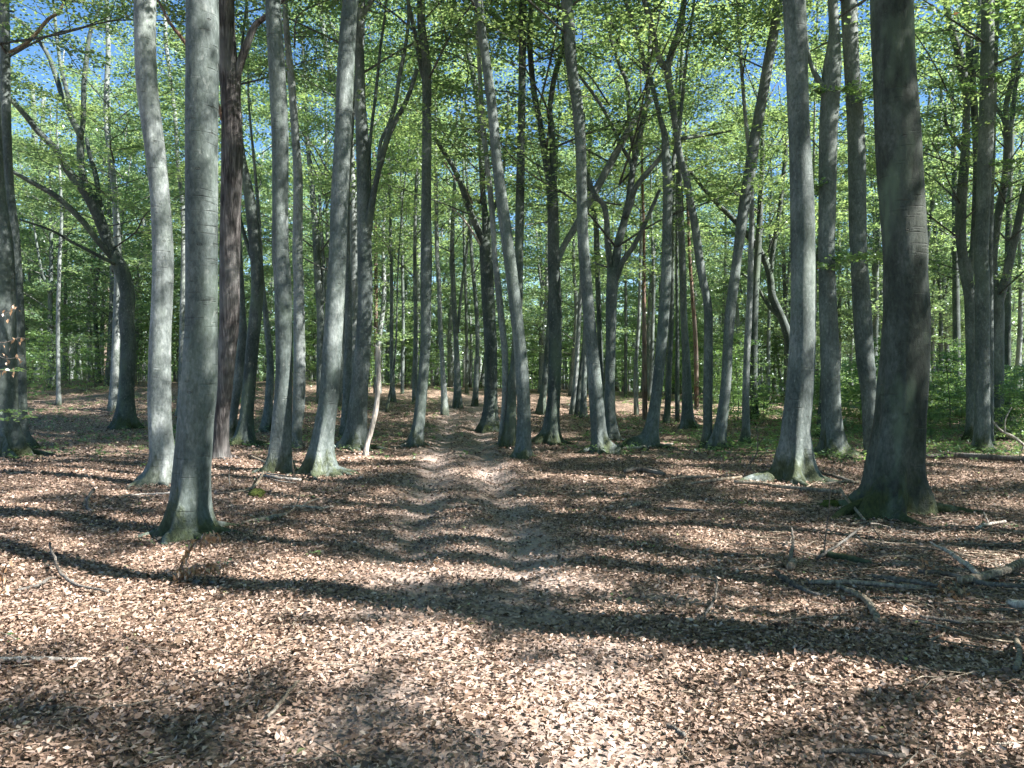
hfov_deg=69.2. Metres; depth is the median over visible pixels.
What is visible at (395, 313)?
beech tree
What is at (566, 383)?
beech tree
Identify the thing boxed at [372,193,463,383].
beech tree
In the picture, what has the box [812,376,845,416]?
beech sapling
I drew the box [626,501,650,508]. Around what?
fallen branch
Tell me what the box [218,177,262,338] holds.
beech tree
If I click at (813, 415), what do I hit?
beech sapling
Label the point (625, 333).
beech tree
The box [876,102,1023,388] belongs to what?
beech tree
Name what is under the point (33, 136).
beech tree
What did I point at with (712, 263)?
beech tree
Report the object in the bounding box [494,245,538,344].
beech tree
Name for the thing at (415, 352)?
beech tree
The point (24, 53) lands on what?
sky
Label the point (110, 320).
beech tree
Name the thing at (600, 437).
beech tree
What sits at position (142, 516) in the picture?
dead sapling
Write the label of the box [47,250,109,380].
beech tree
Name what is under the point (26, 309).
beech tree
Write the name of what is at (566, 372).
beech sapling
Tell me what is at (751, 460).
dead sapling
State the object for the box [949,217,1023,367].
beech tree
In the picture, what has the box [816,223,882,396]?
beech tree
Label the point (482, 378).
beech tree
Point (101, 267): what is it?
beech tree
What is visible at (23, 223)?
beech tree
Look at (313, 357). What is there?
beech tree
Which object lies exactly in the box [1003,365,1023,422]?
beech sapling
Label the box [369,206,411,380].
beech tree
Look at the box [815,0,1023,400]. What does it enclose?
beech tree
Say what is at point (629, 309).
beech tree
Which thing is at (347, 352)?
beech tree
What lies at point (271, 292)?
beech tree
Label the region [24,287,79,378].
beech sapling
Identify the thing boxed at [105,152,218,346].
beech tree
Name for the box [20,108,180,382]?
beech tree
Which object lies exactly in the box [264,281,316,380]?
beech sapling
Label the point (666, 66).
beech tree
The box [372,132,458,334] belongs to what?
beech tree
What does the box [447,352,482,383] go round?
beech sapling
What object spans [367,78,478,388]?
beech tree
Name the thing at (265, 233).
beech tree
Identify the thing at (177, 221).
beech tree
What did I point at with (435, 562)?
withered sprig
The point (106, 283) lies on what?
tree
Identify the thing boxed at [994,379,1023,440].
beech sapling
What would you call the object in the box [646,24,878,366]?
beech tree
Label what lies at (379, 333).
beech tree
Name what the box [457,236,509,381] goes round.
beech tree
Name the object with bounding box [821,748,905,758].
fallen branch
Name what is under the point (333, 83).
beech tree
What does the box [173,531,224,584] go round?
withered sprig
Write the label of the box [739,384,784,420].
beech sapling
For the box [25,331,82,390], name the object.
beech sapling
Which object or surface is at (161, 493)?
fallen branch
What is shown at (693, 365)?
beech sapling
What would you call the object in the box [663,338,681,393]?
beech sapling
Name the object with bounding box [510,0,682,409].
beech tree
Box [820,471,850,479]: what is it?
fallen branch
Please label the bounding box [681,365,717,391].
beech sapling
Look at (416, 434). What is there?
beech tree
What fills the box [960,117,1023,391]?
beech tree
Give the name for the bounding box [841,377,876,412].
beech sapling
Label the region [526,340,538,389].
beech sapling
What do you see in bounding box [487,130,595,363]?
beech tree
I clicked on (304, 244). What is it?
beech tree
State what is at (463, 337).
beech tree
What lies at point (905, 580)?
fallen branch
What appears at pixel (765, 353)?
beech sapling
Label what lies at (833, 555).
fallen branch
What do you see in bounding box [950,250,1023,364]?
beech tree
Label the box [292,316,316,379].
beech sapling
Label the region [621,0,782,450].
beech tree
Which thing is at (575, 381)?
beech tree
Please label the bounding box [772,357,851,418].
beech sapling
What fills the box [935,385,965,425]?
beech sapling
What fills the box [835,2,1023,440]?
beech tree
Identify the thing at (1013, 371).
beech sapling
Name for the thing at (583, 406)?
beech tree
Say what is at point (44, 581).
fallen branch
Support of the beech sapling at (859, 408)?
on the ground at (502, 476)
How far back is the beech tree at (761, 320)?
71.82 m
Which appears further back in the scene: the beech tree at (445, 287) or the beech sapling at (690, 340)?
the beech sapling at (690, 340)
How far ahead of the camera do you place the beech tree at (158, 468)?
12.04 m
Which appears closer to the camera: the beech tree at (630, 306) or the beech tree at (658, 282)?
the beech tree at (658, 282)
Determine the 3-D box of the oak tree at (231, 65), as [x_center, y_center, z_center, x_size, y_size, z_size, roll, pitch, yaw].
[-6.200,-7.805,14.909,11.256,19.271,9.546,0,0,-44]
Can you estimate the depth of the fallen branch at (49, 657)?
4.15 m
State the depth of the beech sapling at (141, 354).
41.96 m
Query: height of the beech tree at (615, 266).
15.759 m
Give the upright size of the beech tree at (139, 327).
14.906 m
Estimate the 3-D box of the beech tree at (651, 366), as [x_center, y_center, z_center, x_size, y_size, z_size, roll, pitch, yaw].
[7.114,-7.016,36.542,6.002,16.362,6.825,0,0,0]
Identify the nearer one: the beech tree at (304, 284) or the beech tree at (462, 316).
the beech tree at (304, 284)
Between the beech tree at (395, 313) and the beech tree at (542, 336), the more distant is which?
the beech tree at (395, 313)
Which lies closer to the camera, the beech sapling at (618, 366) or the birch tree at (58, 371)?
the birch tree at (58, 371)
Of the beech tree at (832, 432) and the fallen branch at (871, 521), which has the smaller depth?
the fallen branch at (871, 521)
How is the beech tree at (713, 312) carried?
on the ground at (502, 476)
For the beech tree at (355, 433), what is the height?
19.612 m
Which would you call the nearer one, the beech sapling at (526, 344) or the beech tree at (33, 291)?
the beech tree at (33, 291)
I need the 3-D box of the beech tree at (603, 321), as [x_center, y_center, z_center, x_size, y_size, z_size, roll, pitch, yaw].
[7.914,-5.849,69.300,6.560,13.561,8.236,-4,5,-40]
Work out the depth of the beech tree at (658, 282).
49.02 m
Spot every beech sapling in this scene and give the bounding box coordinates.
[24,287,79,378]
[25,315,47,376]
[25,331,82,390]
[26,324,55,378]
[26,351,64,398]
[31,304,100,387]
[50,347,111,390]
[54,336,93,378]
[63,329,119,384]
[69,304,119,372]
[98,294,177,381]
[102,308,150,384]
[137,312,176,370]
[140,281,179,381]
[144,311,179,374]
[256,328,275,379]
[256,342,275,378]
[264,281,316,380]
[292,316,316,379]
[305,331,316,378]
[306,297,382,372]
[369,343,395,391]
[369,352,389,379]
[383,312,436,386]
[384,339,438,384]
[395,316,453,373]
[407,337,440,378]
[408,344,452,383]
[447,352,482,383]
[471,321,540,391]
[479,332,510,388]
[497,308,565,383]
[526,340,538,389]
[527,331,538,388]
[561,335,580,382]
[603,324,641,390]
[603,338,633,391]
[603,352,623,387]
[615,297,680,379]
[615,333,641,386]
[633,301,703,381]
[654,310,715,387]
[654,326,693,393]
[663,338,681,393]
[663,350,691,393]
[663,360,701,392]
[679,351,701,393]
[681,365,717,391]
[692,333,741,393]
[693,332,782,420]
[697,353,760,411]
[699,346,743,399]
[699,348,721,394]
[712,385,762,426]
[716,346,770,395]
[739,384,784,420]
[741,393,779,414]
[758,320,789,397]
[758,339,783,398]
[759,359,782,393]
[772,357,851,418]
[772,399,820,436]
[775,305,852,391]
[775,371,859,425]
[775,412,820,435]
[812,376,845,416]
[813,388,847,418]
[840,358,878,420]
[840,370,858,409]
[841,336,880,414]
[841,340,855,385]
[841,363,878,419]
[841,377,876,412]
[841,391,857,412]
[849,406,861,427]
[927,350,965,429]
[927,381,965,423]
[927,391,948,413]
[928,370,960,409]
[929,347,965,391]
[929,392,964,415]
[932,338,965,406]
[934,371,952,396]
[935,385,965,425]
[941,389,965,417]
[945,380,965,407]
[955,371,1022,419]
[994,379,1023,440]
[994,392,1023,438]
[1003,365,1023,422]
[1003,366,1023,420]
[1004,385,1022,421]
[1005,361,1023,425]
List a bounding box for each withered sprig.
[0,305,32,377]
[0,560,12,596]
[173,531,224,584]
[431,556,443,567]
[918,555,934,578]
[938,584,975,601]
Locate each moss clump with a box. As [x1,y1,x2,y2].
[248,488,265,497]
[819,499,838,507]
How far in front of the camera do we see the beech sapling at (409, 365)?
42.27 m
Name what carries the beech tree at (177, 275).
on the ground at (502, 476)
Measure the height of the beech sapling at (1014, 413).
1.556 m
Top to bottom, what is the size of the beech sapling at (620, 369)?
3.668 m
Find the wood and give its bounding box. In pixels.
[24,242,1023,394]
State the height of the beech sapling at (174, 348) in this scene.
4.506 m
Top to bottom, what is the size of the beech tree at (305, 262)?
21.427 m
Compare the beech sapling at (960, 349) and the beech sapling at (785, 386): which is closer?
the beech sapling at (785, 386)
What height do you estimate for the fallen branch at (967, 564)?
0.056 m
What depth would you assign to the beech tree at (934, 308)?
39.80 m
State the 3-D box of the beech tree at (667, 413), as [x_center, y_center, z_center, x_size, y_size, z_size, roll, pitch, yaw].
[5.802,-6.422,26.954,6.384,16.266,5.550,0,0,0]
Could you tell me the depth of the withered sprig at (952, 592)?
5.58 m
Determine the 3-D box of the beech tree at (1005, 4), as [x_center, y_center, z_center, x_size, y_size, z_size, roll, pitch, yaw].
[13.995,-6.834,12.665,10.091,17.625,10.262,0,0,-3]
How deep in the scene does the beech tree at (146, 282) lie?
59.08 m
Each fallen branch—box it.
[0,656,88,661]
[17,577,55,590]
[49,542,108,592]
[86,488,95,512]
[122,492,169,496]
[214,470,264,493]
[241,494,299,523]
[250,455,264,462]
[259,473,301,482]
[266,680,299,718]
[283,498,333,508]
[623,443,672,448]
[623,466,665,475]
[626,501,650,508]
[664,507,704,511]
[666,723,685,736]
[671,475,711,478]
[691,476,741,484]
[704,574,717,614]
[734,479,840,493]
[773,570,819,595]
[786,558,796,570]
[788,527,794,561]
[808,579,922,590]
[816,523,892,559]
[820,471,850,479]
[820,549,871,562]
[821,480,859,484]
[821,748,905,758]
[836,584,881,624]
[839,487,865,520]
[850,519,883,524]
[872,574,944,586]
[879,599,917,607]
[918,569,1023,588]
[920,615,961,624]
[929,541,979,573]
[957,557,1023,583]
[975,512,1016,530]
[991,407,1023,450]
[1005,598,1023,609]
[1012,638,1022,669]
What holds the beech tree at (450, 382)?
on the ground at (502, 476)
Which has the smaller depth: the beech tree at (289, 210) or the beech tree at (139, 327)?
the beech tree at (289, 210)
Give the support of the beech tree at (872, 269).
on the ground at (502, 476)
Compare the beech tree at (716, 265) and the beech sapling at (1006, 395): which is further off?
the beech tree at (716, 265)
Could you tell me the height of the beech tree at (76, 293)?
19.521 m
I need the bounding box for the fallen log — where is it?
[926,452,1023,461]
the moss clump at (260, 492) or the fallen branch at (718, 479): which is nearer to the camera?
the moss clump at (260, 492)
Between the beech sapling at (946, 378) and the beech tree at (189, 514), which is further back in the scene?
the beech sapling at (946, 378)
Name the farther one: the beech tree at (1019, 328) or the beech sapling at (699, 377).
the beech sapling at (699, 377)
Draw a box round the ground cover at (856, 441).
[4,377,1023,641]
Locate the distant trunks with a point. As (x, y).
(432, 384)
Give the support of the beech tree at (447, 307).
on the ground at (502, 476)
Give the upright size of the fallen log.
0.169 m
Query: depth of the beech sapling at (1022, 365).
24.01 m
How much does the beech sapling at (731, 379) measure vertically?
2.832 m
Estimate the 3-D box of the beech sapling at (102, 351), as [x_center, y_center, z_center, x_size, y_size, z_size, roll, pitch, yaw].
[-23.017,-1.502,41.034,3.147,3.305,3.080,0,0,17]
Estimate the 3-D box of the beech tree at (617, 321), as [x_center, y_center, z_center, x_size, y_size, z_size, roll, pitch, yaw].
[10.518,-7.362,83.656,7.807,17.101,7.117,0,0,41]
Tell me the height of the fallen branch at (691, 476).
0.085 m
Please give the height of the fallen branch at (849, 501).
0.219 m
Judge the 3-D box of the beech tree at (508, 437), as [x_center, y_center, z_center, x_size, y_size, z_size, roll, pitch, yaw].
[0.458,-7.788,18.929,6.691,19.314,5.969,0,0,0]
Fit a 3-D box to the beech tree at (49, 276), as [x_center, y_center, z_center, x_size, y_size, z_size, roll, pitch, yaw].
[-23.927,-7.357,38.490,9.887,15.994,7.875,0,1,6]
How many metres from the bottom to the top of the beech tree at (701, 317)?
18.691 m
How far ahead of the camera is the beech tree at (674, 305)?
63.54 m
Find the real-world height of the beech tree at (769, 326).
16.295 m
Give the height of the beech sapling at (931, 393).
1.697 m
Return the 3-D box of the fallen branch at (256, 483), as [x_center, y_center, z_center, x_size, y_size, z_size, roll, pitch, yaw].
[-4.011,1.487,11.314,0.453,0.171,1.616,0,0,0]
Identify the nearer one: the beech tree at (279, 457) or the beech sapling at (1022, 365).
the beech tree at (279, 457)
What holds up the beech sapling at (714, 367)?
on the ground at (502, 476)
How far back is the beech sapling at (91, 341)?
61.80 m
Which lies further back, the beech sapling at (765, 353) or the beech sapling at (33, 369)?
the beech sapling at (33, 369)
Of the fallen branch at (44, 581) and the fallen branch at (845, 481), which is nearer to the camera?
the fallen branch at (44, 581)
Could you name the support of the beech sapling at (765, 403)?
on the ground at (502, 476)
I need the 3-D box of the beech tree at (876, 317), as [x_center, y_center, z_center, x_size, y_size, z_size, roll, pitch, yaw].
[18.535,-9.213,37.083,10.489,21.209,9.839,2,-1,0]
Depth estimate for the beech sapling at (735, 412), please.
25.32 m
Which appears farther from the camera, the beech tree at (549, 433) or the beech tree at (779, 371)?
the beech tree at (779, 371)
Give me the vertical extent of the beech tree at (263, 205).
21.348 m
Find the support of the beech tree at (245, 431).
on the ground at (502, 476)
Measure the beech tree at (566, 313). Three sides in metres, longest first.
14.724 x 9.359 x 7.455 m
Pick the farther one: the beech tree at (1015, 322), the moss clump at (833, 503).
the beech tree at (1015, 322)
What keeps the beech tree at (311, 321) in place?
on the ground at (502, 476)
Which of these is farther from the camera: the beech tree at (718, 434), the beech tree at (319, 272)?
the beech tree at (319, 272)
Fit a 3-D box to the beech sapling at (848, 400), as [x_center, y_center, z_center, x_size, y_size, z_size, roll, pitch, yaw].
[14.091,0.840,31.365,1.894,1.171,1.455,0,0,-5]
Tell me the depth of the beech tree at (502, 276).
49.38 m
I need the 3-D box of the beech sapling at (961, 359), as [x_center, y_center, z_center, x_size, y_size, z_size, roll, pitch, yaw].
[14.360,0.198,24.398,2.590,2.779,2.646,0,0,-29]
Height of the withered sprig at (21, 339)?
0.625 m
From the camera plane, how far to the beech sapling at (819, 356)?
55.78 m
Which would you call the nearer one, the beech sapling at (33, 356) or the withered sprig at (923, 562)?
the withered sprig at (923, 562)
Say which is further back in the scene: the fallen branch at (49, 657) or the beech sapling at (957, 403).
the beech sapling at (957, 403)
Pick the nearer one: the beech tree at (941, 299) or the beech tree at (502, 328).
the beech tree at (502, 328)
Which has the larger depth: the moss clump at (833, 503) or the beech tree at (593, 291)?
the beech tree at (593, 291)
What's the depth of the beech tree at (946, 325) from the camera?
45.92 m
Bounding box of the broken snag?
[362,343,380,455]
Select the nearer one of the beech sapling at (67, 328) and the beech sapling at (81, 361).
the beech sapling at (67, 328)
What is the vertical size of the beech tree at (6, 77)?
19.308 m
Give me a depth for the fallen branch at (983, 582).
5.78 m
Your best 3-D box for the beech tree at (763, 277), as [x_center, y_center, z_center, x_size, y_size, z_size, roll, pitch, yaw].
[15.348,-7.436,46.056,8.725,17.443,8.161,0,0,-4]
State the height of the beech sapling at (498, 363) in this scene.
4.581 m
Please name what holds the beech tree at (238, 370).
on the ground at (502, 476)
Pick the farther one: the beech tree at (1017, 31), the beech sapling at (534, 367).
the beech sapling at (534, 367)
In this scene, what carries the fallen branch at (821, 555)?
on the ground at (502, 476)
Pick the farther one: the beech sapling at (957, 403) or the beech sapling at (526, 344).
the beech sapling at (526, 344)
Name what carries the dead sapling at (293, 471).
on the ground at (502, 476)
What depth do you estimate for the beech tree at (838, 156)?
22.24 m
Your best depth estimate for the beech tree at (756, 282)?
28.32 m
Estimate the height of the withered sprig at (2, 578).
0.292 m
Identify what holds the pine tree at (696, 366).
on the ground at (502, 476)
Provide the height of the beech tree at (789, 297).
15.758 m
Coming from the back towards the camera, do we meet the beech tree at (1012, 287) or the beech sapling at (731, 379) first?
the beech tree at (1012, 287)
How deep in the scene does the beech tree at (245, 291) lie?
77.80 m
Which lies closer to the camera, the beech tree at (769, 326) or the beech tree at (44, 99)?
the beech tree at (769, 326)
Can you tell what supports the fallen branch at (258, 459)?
on the ground at (502, 476)
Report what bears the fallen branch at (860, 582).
on the ground at (502, 476)
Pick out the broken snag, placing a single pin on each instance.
(376, 404)
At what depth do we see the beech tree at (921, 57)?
19.75 m
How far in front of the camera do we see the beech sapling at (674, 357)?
54.19 m
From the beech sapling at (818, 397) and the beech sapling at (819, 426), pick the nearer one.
the beech sapling at (819, 426)
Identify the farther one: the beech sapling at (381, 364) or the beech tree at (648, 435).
the beech sapling at (381, 364)
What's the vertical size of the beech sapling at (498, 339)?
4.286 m
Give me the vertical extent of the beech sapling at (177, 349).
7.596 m
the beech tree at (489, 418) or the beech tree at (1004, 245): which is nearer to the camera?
the beech tree at (489, 418)
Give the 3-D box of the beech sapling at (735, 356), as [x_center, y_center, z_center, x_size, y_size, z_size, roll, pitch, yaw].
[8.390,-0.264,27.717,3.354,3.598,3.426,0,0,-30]
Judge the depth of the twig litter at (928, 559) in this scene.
5.97 m
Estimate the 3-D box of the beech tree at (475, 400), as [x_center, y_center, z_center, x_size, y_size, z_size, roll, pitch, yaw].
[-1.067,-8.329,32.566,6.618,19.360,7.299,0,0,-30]
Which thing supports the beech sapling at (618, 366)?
on the ground at (502, 476)
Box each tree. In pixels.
[0,0,162,448]
[0,0,236,458]
[10,0,220,411]
[10,0,306,430]
[11,51,126,405]
[11,82,66,304]
[11,84,136,389]
[11,108,58,292]
[11,115,97,329]
[13,130,89,342]
[13,160,48,296]
[14,137,92,379]
[15,82,137,380]
[19,39,184,385]
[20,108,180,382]
[21,83,89,379]
[21,97,78,379]
[23,199,106,379]
[24,257,44,347]
[25,102,142,380]
[25,141,84,330]
[28,185,100,378]
[35,62,150,380]
[36,176,147,374]
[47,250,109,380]
[62,107,184,382]
[71,131,247,347]
[73,22,218,306]
[75,169,150,344]
[96,0,404,446]
[98,184,180,348]
[103,14,292,306]
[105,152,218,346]
[108,259,171,380]
[111,0,267,415]
[120,0,309,459]
[121,0,335,438]
[121,136,273,343]
[126,0,174,488]
[128,0,245,547]
[133,57,273,299]
[137,50,319,384]
[144,153,218,335]
[161,1,353,432]
[166,0,459,403]
[169,0,450,407]
[218,97,333,324]
[218,135,306,336]
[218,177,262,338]
[218,252,265,351]
[235,0,561,452]
[236,0,511,379]
[241,0,397,447]
[242,146,310,325]
[242,187,313,380]
[243,47,400,322]
[245,180,312,340]
[247,0,451,437]
[248,0,298,473]
[259,193,325,353]
[263,144,372,338]
[263,163,325,380]
[265,217,325,379]
[267,71,417,393]
[285,0,360,480]
[288,163,329,350]
[292,204,329,380]
[299,0,537,448]
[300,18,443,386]
[305,87,465,392]
[306,6,478,411]
[315,0,630,433]
[320,9,458,401]
[328,0,492,403]
[335,0,808,440]
[356,158,443,382]
[366,97,475,393]
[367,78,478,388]
[369,0,741,445]
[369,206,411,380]
[372,0,530,408]
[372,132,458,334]
[372,176,433,383]
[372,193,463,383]
[372,194,435,382]
[378,147,481,385]
[381,267,432,354]
[382,0,533,415]
[382,0,559,444]
[386,101,511,386]
[399,1,548,406]
[405,203,480,385]
[406,0,644,448]
[417,0,637,455]
[417,74,538,393]
[419,216,498,378]
[432,204,504,387]
[433,162,545,387]
[433,233,505,386]
[434,218,503,386]
[439,128,570,360]
[448,0,629,459]
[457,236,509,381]
[471,15,643,414]
[472,109,633,392]
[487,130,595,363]
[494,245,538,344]
[499,135,658,395]
[506,197,618,358]
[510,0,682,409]
[511,21,653,414]
[517,1,660,416]
[525,12,659,417]
[531,89,661,388]
[535,230,595,389]
[536,220,623,360]
[560,212,623,389]
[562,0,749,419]
[566,93,686,397]
[571,280,623,364]
[572,255,640,368]
[574,0,705,450]
[575,34,722,414]
[575,180,655,390]
[582,0,763,448]
[583,0,762,428]
[590,2,767,423]
[595,78,714,395]
[596,3,744,421]
[598,93,698,400]
[602,178,715,346]
[602,227,659,391]
[613,49,760,409]
[618,0,872,418]
[618,193,721,392]
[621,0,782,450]
[627,202,722,394]
[629,0,827,444]
[631,205,729,357]
[632,220,720,390]
[633,254,719,393]
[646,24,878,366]
[646,152,745,394]
[674,83,790,394]
[674,151,782,356]
[677,0,880,458]
[678,229,759,393]
[679,161,745,337]
[682,101,786,343]
[686,144,815,397]
[700,0,917,454]
[702,61,882,403]
[705,90,817,407]
[711,0,927,437]
[712,1,875,379]
[713,253,781,366]
[720,240,781,360]
[721,214,819,396]
[733,0,1023,440]
[733,197,818,394]
[734,0,848,486]
[741,123,881,390]
[741,205,819,365]
[761,229,847,356]
[765,228,843,359]
[774,18,972,367]
[775,118,882,378]
[806,0,1023,451]
[811,0,988,527]
[814,198,869,357]
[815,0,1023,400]
[816,110,951,332]
[816,123,942,338]
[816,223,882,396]
[819,268,878,385]
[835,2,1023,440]
[835,137,1001,342]
[837,180,880,331]
[843,0,1023,445]
[849,94,1016,390]
[868,186,963,346]
[870,55,970,405]
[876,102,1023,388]
[879,150,971,394]
[914,0,1023,36]
[915,1,1023,420]
[920,40,1023,337]
[926,132,1023,335]
[928,204,968,396]
[929,200,1022,378]
[930,278,950,382]
[944,44,1023,396]
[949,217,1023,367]
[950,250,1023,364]
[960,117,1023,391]
[960,206,1023,357]
[961,137,1023,319]
[999,18,1023,39]
[1012,244,1023,361]
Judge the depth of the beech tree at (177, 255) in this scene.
45.12 m
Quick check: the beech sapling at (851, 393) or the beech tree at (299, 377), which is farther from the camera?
the beech sapling at (851, 393)
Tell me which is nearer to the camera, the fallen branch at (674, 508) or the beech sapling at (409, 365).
the fallen branch at (674, 508)
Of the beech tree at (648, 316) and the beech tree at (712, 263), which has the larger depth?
the beech tree at (712, 263)
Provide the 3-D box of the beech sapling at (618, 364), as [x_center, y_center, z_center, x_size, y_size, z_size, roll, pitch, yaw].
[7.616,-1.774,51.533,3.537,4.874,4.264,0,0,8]
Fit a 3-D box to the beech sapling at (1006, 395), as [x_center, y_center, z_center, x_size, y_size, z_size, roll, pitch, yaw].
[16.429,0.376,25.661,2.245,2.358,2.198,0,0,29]
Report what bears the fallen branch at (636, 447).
on the ground at (502, 476)
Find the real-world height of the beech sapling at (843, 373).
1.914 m
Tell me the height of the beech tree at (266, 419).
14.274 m
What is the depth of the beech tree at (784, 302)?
38.32 m
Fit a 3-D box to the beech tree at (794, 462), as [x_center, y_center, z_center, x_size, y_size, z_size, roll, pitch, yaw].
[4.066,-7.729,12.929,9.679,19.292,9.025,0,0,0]
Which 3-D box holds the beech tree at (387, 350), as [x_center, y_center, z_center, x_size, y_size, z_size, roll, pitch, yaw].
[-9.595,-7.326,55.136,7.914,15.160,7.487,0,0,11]
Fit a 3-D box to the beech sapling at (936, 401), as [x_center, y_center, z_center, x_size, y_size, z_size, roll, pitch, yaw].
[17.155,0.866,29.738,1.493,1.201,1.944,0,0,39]
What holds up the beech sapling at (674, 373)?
on the ground at (502, 476)
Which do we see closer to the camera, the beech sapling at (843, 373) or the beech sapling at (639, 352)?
the beech sapling at (843, 373)
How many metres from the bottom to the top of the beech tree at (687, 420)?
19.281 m
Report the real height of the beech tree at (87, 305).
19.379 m
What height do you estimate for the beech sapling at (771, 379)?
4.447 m
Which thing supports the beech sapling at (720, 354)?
on the ground at (502, 476)
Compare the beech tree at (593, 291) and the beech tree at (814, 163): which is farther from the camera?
the beech tree at (593, 291)
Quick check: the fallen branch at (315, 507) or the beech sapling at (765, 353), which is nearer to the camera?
the fallen branch at (315, 507)
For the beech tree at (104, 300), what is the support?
on the ground at (502, 476)
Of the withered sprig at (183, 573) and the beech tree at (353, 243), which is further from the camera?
the beech tree at (353, 243)
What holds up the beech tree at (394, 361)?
on the ground at (502, 476)
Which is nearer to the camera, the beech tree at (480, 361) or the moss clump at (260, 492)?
the moss clump at (260, 492)
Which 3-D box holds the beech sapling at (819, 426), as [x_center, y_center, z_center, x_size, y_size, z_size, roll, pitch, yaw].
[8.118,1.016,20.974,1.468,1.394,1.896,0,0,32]
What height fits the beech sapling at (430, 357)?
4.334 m
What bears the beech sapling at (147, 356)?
on the ground at (502, 476)
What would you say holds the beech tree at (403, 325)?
on the ground at (502, 476)
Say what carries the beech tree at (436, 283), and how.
on the ground at (502, 476)
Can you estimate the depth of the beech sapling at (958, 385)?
30.77 m
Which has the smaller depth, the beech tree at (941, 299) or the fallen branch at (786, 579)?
the fallen branch at (786, 579)
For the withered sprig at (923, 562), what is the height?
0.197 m
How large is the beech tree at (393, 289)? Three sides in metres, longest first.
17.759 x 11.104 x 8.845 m
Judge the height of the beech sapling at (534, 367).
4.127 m
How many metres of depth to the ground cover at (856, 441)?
19.45 m
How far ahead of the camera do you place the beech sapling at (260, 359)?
42.89 m
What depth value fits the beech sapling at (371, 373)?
38.33 m
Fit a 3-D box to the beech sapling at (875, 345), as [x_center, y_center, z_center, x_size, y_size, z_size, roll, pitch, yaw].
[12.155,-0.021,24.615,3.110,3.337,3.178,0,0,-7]
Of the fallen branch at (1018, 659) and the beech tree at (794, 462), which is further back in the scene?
the beech tree at (794, 462)
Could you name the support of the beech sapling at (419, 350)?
on the ground at (502, 476)
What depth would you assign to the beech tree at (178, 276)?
43.01 m
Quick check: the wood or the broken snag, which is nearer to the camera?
the broken snag
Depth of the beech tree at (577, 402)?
29.02 m
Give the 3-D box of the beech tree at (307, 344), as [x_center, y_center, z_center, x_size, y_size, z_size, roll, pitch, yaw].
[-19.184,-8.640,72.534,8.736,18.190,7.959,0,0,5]
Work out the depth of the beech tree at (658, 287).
57.50 m
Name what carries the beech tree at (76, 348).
on the ground at (502, 476)
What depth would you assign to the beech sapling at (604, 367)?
48.14 m
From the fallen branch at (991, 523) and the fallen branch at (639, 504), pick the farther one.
the fallen branch at (639, 504)
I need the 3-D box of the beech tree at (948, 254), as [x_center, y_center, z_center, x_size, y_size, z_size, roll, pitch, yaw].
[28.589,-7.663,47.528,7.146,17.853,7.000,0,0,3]
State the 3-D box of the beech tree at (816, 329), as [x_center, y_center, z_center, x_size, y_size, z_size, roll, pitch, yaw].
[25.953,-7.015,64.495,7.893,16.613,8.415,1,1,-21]
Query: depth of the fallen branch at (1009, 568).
5.93 m
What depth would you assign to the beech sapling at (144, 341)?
47.97 m
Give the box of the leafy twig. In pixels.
[0,367,36,421]
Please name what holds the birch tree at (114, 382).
on the ground at (502, 476)
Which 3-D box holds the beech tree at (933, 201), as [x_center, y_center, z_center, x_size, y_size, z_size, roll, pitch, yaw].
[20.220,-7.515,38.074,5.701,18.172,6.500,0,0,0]
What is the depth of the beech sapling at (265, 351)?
57.65 m
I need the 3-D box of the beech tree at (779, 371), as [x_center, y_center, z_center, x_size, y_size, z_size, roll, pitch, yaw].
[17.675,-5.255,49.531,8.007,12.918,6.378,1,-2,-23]
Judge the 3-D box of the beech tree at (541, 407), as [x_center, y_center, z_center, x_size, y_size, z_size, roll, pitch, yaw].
[2.307,-6.654,29.397,5.684,16.290,6.508,0,0,29]
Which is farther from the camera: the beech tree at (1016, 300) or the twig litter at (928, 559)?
the beech tree at (1016, 300)
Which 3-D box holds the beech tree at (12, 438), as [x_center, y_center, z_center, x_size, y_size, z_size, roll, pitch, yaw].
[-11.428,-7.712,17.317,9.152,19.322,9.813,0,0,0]
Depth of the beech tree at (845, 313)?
44.44 m
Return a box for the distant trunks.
[34,229,1023,393]
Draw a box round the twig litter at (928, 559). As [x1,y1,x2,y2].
[0,427,1023,767]
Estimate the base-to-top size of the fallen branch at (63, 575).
0.146 m
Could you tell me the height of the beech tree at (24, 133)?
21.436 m
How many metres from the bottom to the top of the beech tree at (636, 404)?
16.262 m
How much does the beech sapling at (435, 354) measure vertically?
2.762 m
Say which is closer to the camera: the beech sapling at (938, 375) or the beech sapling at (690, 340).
the beech sapling at (938, 375)
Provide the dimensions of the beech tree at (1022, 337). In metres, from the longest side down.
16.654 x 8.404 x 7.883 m
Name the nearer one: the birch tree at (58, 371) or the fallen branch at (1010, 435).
the fallen branch at (1010, 435)
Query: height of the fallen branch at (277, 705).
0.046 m
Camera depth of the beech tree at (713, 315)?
68.62 m
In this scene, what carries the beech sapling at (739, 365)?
on the ground at (502, 476)
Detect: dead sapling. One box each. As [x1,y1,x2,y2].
[133,500,151,530]
[292,457,297,477]
[743,427,762,476]
[818,486,834,559]
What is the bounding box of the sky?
[10,0,1023,379]
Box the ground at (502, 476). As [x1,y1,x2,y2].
[0,380,1023,767]
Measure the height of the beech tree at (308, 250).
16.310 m
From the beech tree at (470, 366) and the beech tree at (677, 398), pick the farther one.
the beech tree at (470, 366)

